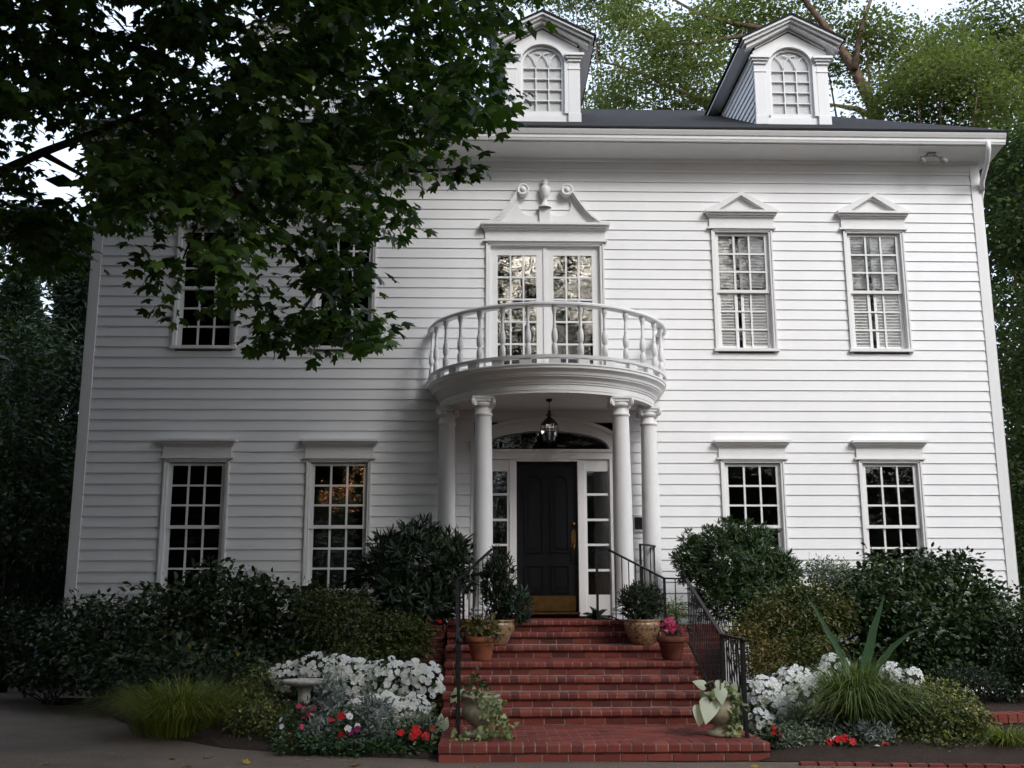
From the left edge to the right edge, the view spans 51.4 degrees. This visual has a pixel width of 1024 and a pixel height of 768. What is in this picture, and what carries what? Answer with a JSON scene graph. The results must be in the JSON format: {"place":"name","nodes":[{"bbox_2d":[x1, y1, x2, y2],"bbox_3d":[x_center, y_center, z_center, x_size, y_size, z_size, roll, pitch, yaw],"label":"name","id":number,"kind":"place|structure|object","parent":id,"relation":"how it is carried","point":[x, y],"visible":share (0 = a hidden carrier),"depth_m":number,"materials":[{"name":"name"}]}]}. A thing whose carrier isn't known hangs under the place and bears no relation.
{"place":"outdoors","nodes":[
{"label":"outdoors","id":0,"kind":"place"},
{"bbox_2d":[0,686,965,767],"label":"driveway","id":1,"kind":"structure","parent":0,"point":[30,737],"depth_m":11.03,"materials":[{"name":"grey asphalt"}]},
{"bbox_2d":[38,757,836,766],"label":"leaf litter","id":2,"kind":"object","parent":1,"relation":"on","point":[248,762],"visible":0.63,"depth_m":10.20,"materials":[{"name":"brown plant"}]},
{"bbox_2d":[799,761,1023,767],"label":"brick edging","id":3,"kind":"object","parent":1,"relation":"on","point":[905,764],"visible":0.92,"depth_m":10.07,"materials":[{"name":"red brick"}]},
{"bbox_2d":[0,0,1023,538],"label":"sky","id":4,"kind":"structure","parent":0,"point":[933,6],"materials":[{"name":"white"}]},
{"bbox_2d":[94,709,1018,764],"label":"ground","id":5,"kind":"structure","parent":0,"point":[678,761],"depth_m":10.47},
{"bbox_2d":[0,258,68,651],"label":"spruce tree","id":6,"kind":"object","parent":5,"relation":"on","point":[18,297],"visible":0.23,"depth_m":25.14,"materials":[{"name":"green plant"}]},
{"bbox_2d":[0,185,68,599],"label":"tree","id":7,"kind":"object","parent":5,"relation":"on","point":[2,249],"visible":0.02,"depth_m":26.75,"materials":[{"name":"green plant"}]},
{"bbox_2d":[0,304,84,691],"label":"tree","id":8,"kind":"object","parent":5,"relation":"on","point":[19,488],"visible":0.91,"depth_m":18.77,"materials":[{"name":"green plant"}]},
{"bbox_2d":[46,685,440,758],"bbox_3d":[-5.796,5.222,18.576,4.826,0.261,19.104,8,-14,-36],"label":"planting bed","id":9,"kind":"object","parent":5,"relation":"on","point":[211,736],"visible":0.23,"depth_m":11.88,"materials":[{"name":"brown soil"}]},
{"bbox_2d":[0,214,93,686],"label":"spruce tree","id":10,"kind":"object","parent":9,"relation":"on","point":[68,295],"visible":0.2,"depth_m":22.00,"materials":[{"name":"green plant"}]},
{"bbox_2d":[0,584,178,707],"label":"shrub","id":11,"kind":"object","parent":9,"relation":"on","point":[40,666],"visible":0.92,"depth_m":15.62,"materials":[{"name":"green plant"}]},
{"bbox_2d":[48,671,296,739],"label":"ornamental grass","id":12,"kind":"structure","parent":9,"relation":"on","point":[166,712],"depth_m":12.19,"materials":[{"name":"green plant"}]},
{"bbox_2d":[102,649,295,703],"bbox_3d":[-4.099,4.001,14.157,2.636,0.957,1.952,3,-12,-16],"label":"shrub","id":13,"kind":"object","parent":9,"relation":"on","point":[237,672],"visible":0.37,"depth_m":13.89,"materials":[{"name":"green plant"}]},
{"bbox_2d":[96,555,373,696],"bbox_3d":[-3.916,3.499,14.932,4.212,2.246,2.691,0,-11,-2],"label":"shrub","id":14,"kind":"object","parent":9,"relation":"on","point":[262,617],"visible":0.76,"depth_m":15.12,"materials":[{"name":"green plant"}]},
{"bbox_2d":[218,653,304,740],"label":"variegated shrub","id":15,"kind":"object","parent":9,"relation":"on","point":[253,725],"visible":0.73,"depth_m":11.93,"materials":[{"name":"green plant"}]},
{"bbox_2d":[268,703,312,743],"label":"impatiens plant","id":16,"kind":"object","parent":9,"relation":"on","point":[281,725],"visible":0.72,"depth_m":11.28,"materials":[{"name":"green plant"}]},
{"bbox_2d":[283,696,319,726],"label":"impatiens plant","id":17,"kind":"object","parent":9,"relation":"on","point":[306,715],"visible":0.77,"depth_m":11.73,"materials":[{"name":"green plant"}]},
{"bbox_2d":[282,678,326,726],"bbox_3d":[-2.391,3.730,12.220,0.510,0.653,0.510,0,-11,-2],"label":"bird bath","id":18,"kind":"object","parent":9,"relation":"on","point":[303,686],"visible":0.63,"depth_m":12.18,"materials":[{"name":"grey stone"}]},
{"bbox_2d":[265,650,351,696],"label":"impatiens plant","id":19,"kind":"object","parent":9,"relation":"on","point":[301,670],"visible":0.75,"depth_m":13.06,"materials":[{"name":"white plant"}]},
{"bbox_2d":[297,672,351,741],"bbox_3d":[-2.026,3.562,11.631,0.518,0.810,0.898,-2,-12,9],"label":"dusty miller","id":20,"kind":"object","parent":9,"relation":"on","point":[320,721],"visible":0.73,"depth_m":11.69,"materials":[{"name":"silver plant"}]},
{"bbox_2d":[323,703,369,744],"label":"impatiens plant","id":21,"kind":"object","parent":9,"relation":"on","point":[347,728],"visible":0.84,"depth_m":11.17,"materials":[{"name":"green plant"}]},
{"bbox_2d":[267,730,437,758],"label":"ground cover","id":22,"kind":"object","parent":9,"relation":"on","point":[297,745],"visible":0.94,"depth_m":10.86,"materials":[{"name":"green plant"}]},
{"bbox_2d":[321,656,383,710],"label":"impatiens plant","id":23,"kind":"object","parent":9,"relation":"on","point":[349,673],"visible":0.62,"depth_m":12.64,"materials":[{"name":"white plant"}]},
{"bbox_2d":[284,584,439,701],"bbox_3d":[-2.024,3.601,14.353,1.616,1.803,2.220,10,-15,-42],"label":"azalea","id":24,"kind":"object","parent":9,"relation":"on","point":[412,634],"visible":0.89,"depth_m":14.27,"materials":[{"name":"green plant"}]},
{"bbox_2d":[334,731,416,748],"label":"impatiens plant","id":25,"kind":"object","parent":9,"relation":"on","point":[368,738],"visible":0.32,"depth_m":11.01,"materials":[{"name":"green plant"}]},
{"bbox_2d":[351,693,400,742],"bbox_3d":[-1.449,3.630,11.417,0.689,0.624,0.567,-8,-14,34],"label":"dusty miller","id":26,"kind":"object","parent":9,"relation":"on","point":[377,724],"visible":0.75,"depth_m":11.36,"materials":[{"name":"grey plant"}]},
{"bbox_2d":[344,687,412,731],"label":"impatiens plant","id":27,"kind":"object","parent":9,"relation":"on","point":[399,704],"visible":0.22,"depth_m":11.90,"materials":[{"name":"white plant"}]},
{"bbox_2d":[356,655,414,713],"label":"impatiens plant","id":28,"kind":"object","parent":9,"relation":"on","point":[383,669],"visible":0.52,"depth_m":12.56,"materials":[{"name":"white plant"}]},
{"bbox_2d":[381,716,440,750],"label":"impatiens plant","id":29,"kind":"object","parent":9,"relation":"on","point":[414,732],"visible":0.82,"depth_m":10.99,"materials":[{"name":"red plant"}]},
{"bbox_2d":[391,654,445,723],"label":"impatiens plant","id":30,"kind":"object","parent":9,"relation":"on","point":[416,676],"visible":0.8,"depth_m":12.43,"materials":[{"name":"white plant"}]},
{"bbox_2d":[394,709,444,739],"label":"grey plant","id":31,"kind":"object","parent":9,"relation":"on","point":[423,720],"visible":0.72,"depth_m":11.41,"materials":[{"name":"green plant"}]},
{"bbox_2d":[431,713,448,743],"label":"caladium plant","id":32,"kind":"object","parent":9,"relation":"on","point":[445,726],"visible":0.7,"depth_m":11.46,"materials":[{"name":"white plant"}]},
{"bbox_2d":[0,0,558,372],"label":"maple tree","id":33,"kind":"object","parent":5,"relation":"on","point":[40,239],"visible":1,"depth_m":7.70,"materials":[{"name":"green plant"}]},
{"bbox_2d":[394,625,446,713],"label":"planter wall","id":34,"kind":"structure","parent":5,"relation":"on","point":[439,658],"depth_m":14.75,"materials":[{"name":"red brick"}]},
{"bbox_2d":[424,615,446,624],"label":"impatiens plant","id":35,"kind":"object","parent":34,"relation":"on","point":[440,621],"visible":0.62,"depth_m":14.96,"materials":[{"name":"green plant"}]},
{"bbox_2d":[45,416,1023,597],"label":"distant wood","id":36,"kind":"object","parent":5,"relation":"on","point":[1022,583],"depth_m":56.65,"materials":[{"name":"green plant"}]},
{"bbox_2d":[56,9,1023,700],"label":"house","id":37,"kind":"structure","parent":5,"relation":"on","point":[758,291],"depth_m":17.43,"materials":[{"name":"white paint"}]},
{"bbox_2d":[156,438,237,593],"bbox_3d":[-4.985,2.069,16.697,1.236,2.415,0.270,0,-11,-2],"label":"window","id":38,"kind":"structure","parent":37,"relation":"in","point":[189,452],"depth_m":16.79,"materials":[{"name":"white paint"}]},
{"bbox_2d":[169,196,240,350],"bbox_3d":[-4.994,-1.911,17.501,1.236,2.745,0.270,0,-11,-2],"label":"window","id":39,"kind":"structure","parent":37,"relation":"in","point":[176,341],"depth_m":17.39,"materials":[{"name":"white paint"}]},
{"bbox_2d":[300,439,378,593],"bbox_3d":[-2.744,2.077,16.764,1.236,2.415,0.270,0,-11,-2],"label":"window","id":40,"kind":"structure","parent":37,"relation":"in","point":[318,452],"depth_m":16.86,"materials":[{"name":"white paint"}]},
{"bbox_2d":[310,190,383,351],"bbox_3d":[-2.753,-1.902,17.567,1.236,2.745,0.270,0,-11,-2],"label":"window","id":41,"kind":"structure","parent":37,"relation":"in","point":[316,302],"depth_m":17.55,"materials":[{"name":"white paint"}]},
{"bbox_2d":[480,221,609,365],"bbox_3d":[0.552,-1.267,17.529,2.156,2.850,0.290,0,-11,-2],"label":"balcony door","id":42,"kind":"structure","parent":37,"relation":"in","point":[542,240],"depth_m":17.69,"materials":[{"name":"white paint"}]},
{"bbox_2d":[516,462,580,613],"bbox_3d":[0.559,2.419,16.841,1.000,2.390,0.180,0,-11,-2],"label":"front door","id":43,"kind":"structure","parent":37,"relation":"in","point":[547,525],"depth_m":16.88,"materials":[{"name":"black paint"}]},
{"bbox_2d":[540,399,558,443],"bbox_3d":[0.566,0.566,16.164,0.290,0.685,0.290,0,-11,-2],"label":"porch lantern","id":44,"kind":"object","parent":37,"relation":"hanging from","point":[548,421],"visible":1,"depth_m":16.14,"materials":[{"name":"black metal"}]},
{"bbox_2d":[588,567,609,594],"bbox_3d":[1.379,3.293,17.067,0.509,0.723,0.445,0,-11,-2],"label":"window pane","id":45,"kind":"object","parent":37,"relation":"on","point":[604,581],"visible":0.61,"depth_m":16.90,"materials":[{"name":"black glass"}]},
{"bbox_2d":[704,191,779,353],"bbox_3d":[3.854,-1.878,17.764,1.236,2.745,0.270,0,-11,-2],"label":"window","id":46,"kind":"structure","parent":37,"relation":"in","point":[741,215],"depth_m":17.82,"materials":[{"name":"white paint"}]},
{"bbox_2d":[713,440,790,592],"bbox_3d":[3.863,2.102,16.960,1.236,2.415,0.270,0,-11,-2],"label":"window","id":47,"kind":"structure","parent":37,"relation":"in","point":[731,453],"depth_m":17.10,"materials":[{"name":"white paint"}]},
{"bbox_2d":[835,192,914,353],"bbox_3d":[6.089,-1.870,17.830,1.236,2.745,0.270,0,-11,-2],"label":"window","id":48,"kind":"structure","parent":37,"relation":"in","point":[872,216],"depth_m":17.89,"materials":[{"name":"white paint"}]},
{"bbox_2d":[850,440,928,582],"bbox_3d":[6.098,2.110,17.026,1.236,2.415,0.270,0,-11,-2],"label":"window","id":49,"kind":"structure","parent":37,"relation":"in","point":[869,453],"depth_m":17.15,"materials":[{"name":"white paint"}]},
{"bbox_2d":[511,0,656,109],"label":"shade tree","id":50,"kind":"object","parent":5,"relation":"on","point":[573,5],"visible":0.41,"depth_m":42.42,"materials":[{"name":"green plant"}]},
{"bbox_2d":[438,618,769,762],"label":"brick steps","id":51,"kind":"structure","parent":5,"relation":"on","point":[581,690],"depth_m":12.43,"materials":[{"name":"red brick"}]},
{"bbox_2d":[443,546,464,619],"bbox_3d":[-0.932,2.963,15.967,0.127,1.108,1.016,5,-13,-25],"label":"iron railing","id":52,"kind":"object","parent":51,"relation":"on","point":[462,602],"visible":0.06,"depth_m":15.48,"materials":[{"name":"black metal"}]},
{"bbox_2d":[454,549,503,738],"bbox_3d":[-0.595,2.981,13.012,0.583,2.100,4.124,-1,-11,6],"label":"iron railing","id":53,"kind":"object","parent":51,"relation":"on","point":[458,638],"visible":0.87,"depth_m":13.48,"materials":[{"name":"black metal"}]},
{"bbox_2d":[459,613,507,660],"bbox_3d":[-0.371,3.209,13.534,0.641,0.599,0.564,0,-11,-2],"label":"terracotta pot","id":54,"kind":"object","parent":51,"relation":"on","point":[481,645],"visible":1,"depth_m":13.41,"materials":[{"name":"ceramic"}]},
{"bbox_2d":[449,665,519,741],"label":"potted plant","id":55,"kind":"object","parent":51,"relation":"on","point":[481,712],"visible":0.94,"depth_m":10.84,"materials":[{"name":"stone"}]},
{"bbox_2d":[476,545,537,645],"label":"potted shrub","id":56,"kind":"object","parent":51,"relation":"on","point":[510,601],"visible":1,"depth_m":14.36,"materials":[{"name":"green plant"}]},
{"bbox_2d":[582,606,610,619],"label":"agave plant","id":57,"kind":"object","parent":51,"relation":"on","point":[592,615],"visible":0.91,"depth_m":15.16,"materials":[{"name":"green plant"}]},
{"bbox_2d":[615,579,668,644],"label":"potted shrub","id":58,"kind":"object","parent":51,"relation":"on","point":[638,631],"visible":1,"depth_m":14.30,"materials":[{"name":"green plant"}]},
{"bbox_2d":[639,544,655,601],"bbox_3d":[2.096,2.975,16.057,0.127,1.108,1.016,-5,-12,22],"label":"iron railing","id":59,"kind":"object","parent":51,"relation":"on","point":[640,555],"visible":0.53,"depth_m":15.79,"materials":[{"name":"black metal"}]},
{"bbox_2d":[646,605,697,659],"bbox_3d":[2.093,3.160,13.654,0.547,0.730,0.586,7,-14,-33],"label":"terracotta pot","id":60,"kind":"object","parent":51,"relation":"on","point":[672,647],"visible":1,"depth_m":13.48,"materials":[{"name":"ceramic"}]},
{"bbox_2d":[595,549,750,737],"bbox_3d":[2.231,3.007,13.175,0.962,2.100,4.233,3,-12,-16],"label":"iron railing","id":61,"kind":"object","parent":51,"relation":"on","point":[717,647],"visible":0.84,"depth_m":12.94,"materials":[{"name":"black metal"}]},
{"bbox_2d":[692,679,748,737],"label":"potted plant","id":62,"kind":"object","parent":51,"relation":"on","point":[719,709],"visible":1,"depth_m":10.93,"materials":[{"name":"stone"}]},
{"bbox_2d":[659,593,687,635],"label":"ground cover shrub","id":63,"kind":"object","parent":5,"relation":"on","point":[672,612],"visible":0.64,"depth_m":14.89,"materials":[{"name":"green plant"}]},
{"bbox_2d":[669,624,720,691],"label":"planter wall","id":64,"kind":"structure","parent":5,"relation":"on","point":[689,655],"depth_m":14.86,"materials":[{"name":"red brick"}]},
{"bbox_2d":[581,0,1008,119],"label":"shade tree","id":65,"kind":"object","parent":5,"relation":"on","point":[712,22],"visible":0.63,"depth_m":34.18,"materials":[{"name":"green plant"}]},
{"bbox_2d":[734,692,1023,763],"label":"planting bed","id":66,"kind":"object","parent":5,"relation":"on","point":[919,751],"visible":0.41,"depth_m":10.56,"materials":[{"name":"brown soil"}]},
{"bbox_2d":[668,515,805,694],"bbox_3d":[3.294,3.275,15.387,2.043,2.819,1.540,0,-11,-2],"label":"yew bush","id":67,"kind":"object","parent":66,"relation":"on","point":[721,584],"visible":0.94,"depth_m":15.33,"materials":[{"name":"green plant"}]},
{"bbox_2d":[714,618,802,713],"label":"barberry bush","id":68,"kind":"object","parent":66,"relation":"on","point":[761,659],"visible":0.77,"depth_m":13.54,"materials":[{"name":"green plant"}]},
{"bbox_2d":[738,672,791,732],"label":"impatiens plant","id":69,"kind":"object","parent":66,"relation":"on","point":[756,690],"visible":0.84,"depth_m":12.21,"materials":[{"name":"white plant"}]},
{"bbox_2d":[753,715,793,749],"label":"impatiens plant","id":70,"kind":"object","parent":66,"relation":"on","point":[773,731],"visible":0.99,"depth_m":10.80,"materials":[{"name":"green plant"}]},
{"bbox_2d":[755,662,817,726],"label":"impatiens plant","id":71,"kind":"object","parent":66,"relation":"on","point":[785,675],"visible":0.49,"depth_m":12.42,"materials":[{"name":"white plant"}]},
{"bbox_2d":[725,575,864,700],"bbox_3d":[3.820,3.510,14.230,2.016,1.907,1.600,0,-11,-2],"label":"nandina bush","id":72,"kind":"object","parent":66,"relation":"on","point":[776,618],"visible":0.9,"depth_m":14.28,"materials":[{"name":"green plant"}]},
{"bbox_2d":[752,697,860,749],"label":"grey plant","id":73,"kind":"object","parent":66,"relation":"on","point":[815,730],"visible":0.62,"depth_m":11.10,"materials":[{"name":"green plant"}]},
{"bbox_2d":[803,649,849,693],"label":"impatiens plant","id":74,"kind":"object","parent":66,"relation":"on","point":[827,657],"visible":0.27,"depth_m":12.90,"materials":[{"name":"white plant"}]},
{"bbox_2d":[800,554,868,658],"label":"grey shrub","id":75,"kind":"object","parent":66,"relation":"on","point":[828,572],"visible":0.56,"depth_m":15.89,"materials":[{"name":"green plant"}]},
{"bbox_2d":[823,726,894,749],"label":"impatiens plant","id":76,"kind":"object","parent":66,"relation":"on","point":[845,738],"visible":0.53,"depth_m":10.77,"materials":[{"name":"red plant"}]},
{"bbox_2d":[763,651,963,732],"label":"fountain grass","id":77,"kind":"object","parent":66,"relation":"on","point":[848,695],"depth_m":11.20,"materials":[{"name":"green plant"}]},
{"bbox_2d":[805,594,921,676],"bbox_3d":[4.134,3.134,12.505,1.358,1.309,0.166,0,-11,-1],"label":"canna plant","id":78,"kind":"object","parent":66,"relation":"on","point":[868,651],"visible":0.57,"depth_m":12.53,"materials":[{"name":"green plant"}]},
{"bbox_2d":[839,716,900,741],"bbox_3d":[3.709,3.649,11.036,0.642,0.404,0.516,0,-11,-2],"label":"dusty miller","id":79,"kind":"object","parent":66,"relation":"on","point":[866,731],"visible":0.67,"depth_m":11.02,"materials":[{"name":"grey plant"}]},
{"bbox_2d":[819,735,934,745],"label":"ground cover","id":80,"kind":"object","parent":66,"relation":"on","point":[881,739],"visible":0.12,"depth_m":10.85,"materials":[{"name":"green plant"}]},
{"bbox_2d":[870,661,930,689],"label":"impatiens plant","id":81,"kind":"object","parent":66,"relation":"on","point":[915,672],"visible":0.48,"depth_m":12.85,"materials":[{"name":"white plant"}]},
{"bbox_2d":[806,542,1023,695],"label":"camellia bush","id":82,"kind":"object","parent":66,"relation":"on","point":[955,608],"visible":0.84,"depth_m":14.72,"materials":[{"name":"green plant"}]},
{"bbox_2d":[879,674,1006,750],"bbox_3d":[4.571,3.567,11.361,1.322,0.841,1.826,-7,-13,31],"label":"variegated shrub","id":83,"kind":"object","parent":66,"relation":"on","point":[945,725],"visible":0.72,"depth_m":11.14,"materials":[{"name":"green plant"}]},
{"bbox_2d":[927,659,1023,703],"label":"heather plant","id":84,"kind":"object","parent":66,"relation":"on","point":[997,682],"visible":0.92,"depth_m":13.43,"materials":[{"name":"green plant"}]},
{"bbox_2d":[968,721,1023,746],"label":"grass clump","id":85,"kind":"object","parent":66,"relation":"on","point":[1008,739],"visible":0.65,"depth_m":10.70,"materials":[{"name":"green plant"}]},
{"bbox_2d":[973,581,1023,702],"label":"shrub","id":86,"kind":"object","parent":66,"relation":"on","point":[1013,652],"visible":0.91,"depth_m":13.81,"materials":[{"name":"green plant"}]},
{"bbox_2d":[830,1,1023,131],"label":"shade tree","id":87,"kind":"object","parent":5,"relation":"on","point":[925,87],"visible":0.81,"depth_m":30.93,"materials":[{"name":"green plant"}]},
{"bbox_2d":[924,0,1023,143],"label":"shade tree","id":88,"kind":"object","parent":5,"relation":"on","point":[1012,16],"visible":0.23,"depth_m":37.82,"materials":[{"name":"green plant"}]},
{"bbox_2d":[979,110,1023,319],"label":"tree","id":89,"kind":"object","parent":5,"relation":"on","point":[1003,200],"visible":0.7,"depth_m":22.52,"materials":[{"name":"green plant"}]},
{"bbox_2d":[981,710,1023,724],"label":"garden wall","id":90,"kind":"structure","parent":5,"relation":"on","point":[1010,717],"depth_m":11.51,"materials":[{"name":"red brick"}]},
{"bbox_2d":[985,213,1023,535],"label":"tree","id":91,"kind":"object","parent":5,"relation":"on","point":[1013,414],"visible":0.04,"depth_m":29.83,"materials":[{"name":"green plant"}]},
{"bbox_2d":[989,263,1023,595],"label":"tree","id":92,"kind":"object","parent":5,"relation":"on","point":[1015,456],"visible":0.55,"depth_m":20.63,"materials":[{"name":"green plant"}]},
{"bbox_2d":[989,252,1023,626],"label":"tree","id":93,"kind":"object","parent":5,"relation":"on","point":[1010,439],"visible":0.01,"depth_m":34.94,"materials":[{"name":"green plant"}]},
{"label":"raised soil","id":94,"kind":"structure","parent":5,"relation":"on","visible":0},
{"bbox_2d":[349,512,479,642],"bbox_3d":[-1.414,3.268,15.404,1.652,2.864,1.710,7,-14,-32],"label":"leathery shrub","id":95,"kind":"object","parent":94,"relation":"on","point":[409,586],"visible":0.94,"depth_m":15.22,"materials":[{"name":"green plant"}]},
{"bbox_2d":[432,608,455,624],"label":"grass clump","id":96,"kind":"object","parent":94,"relation":"on","point":[441,618],"visible":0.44,"depth_m":15.18,"materials":[{"name":"green plant"}]}
]}

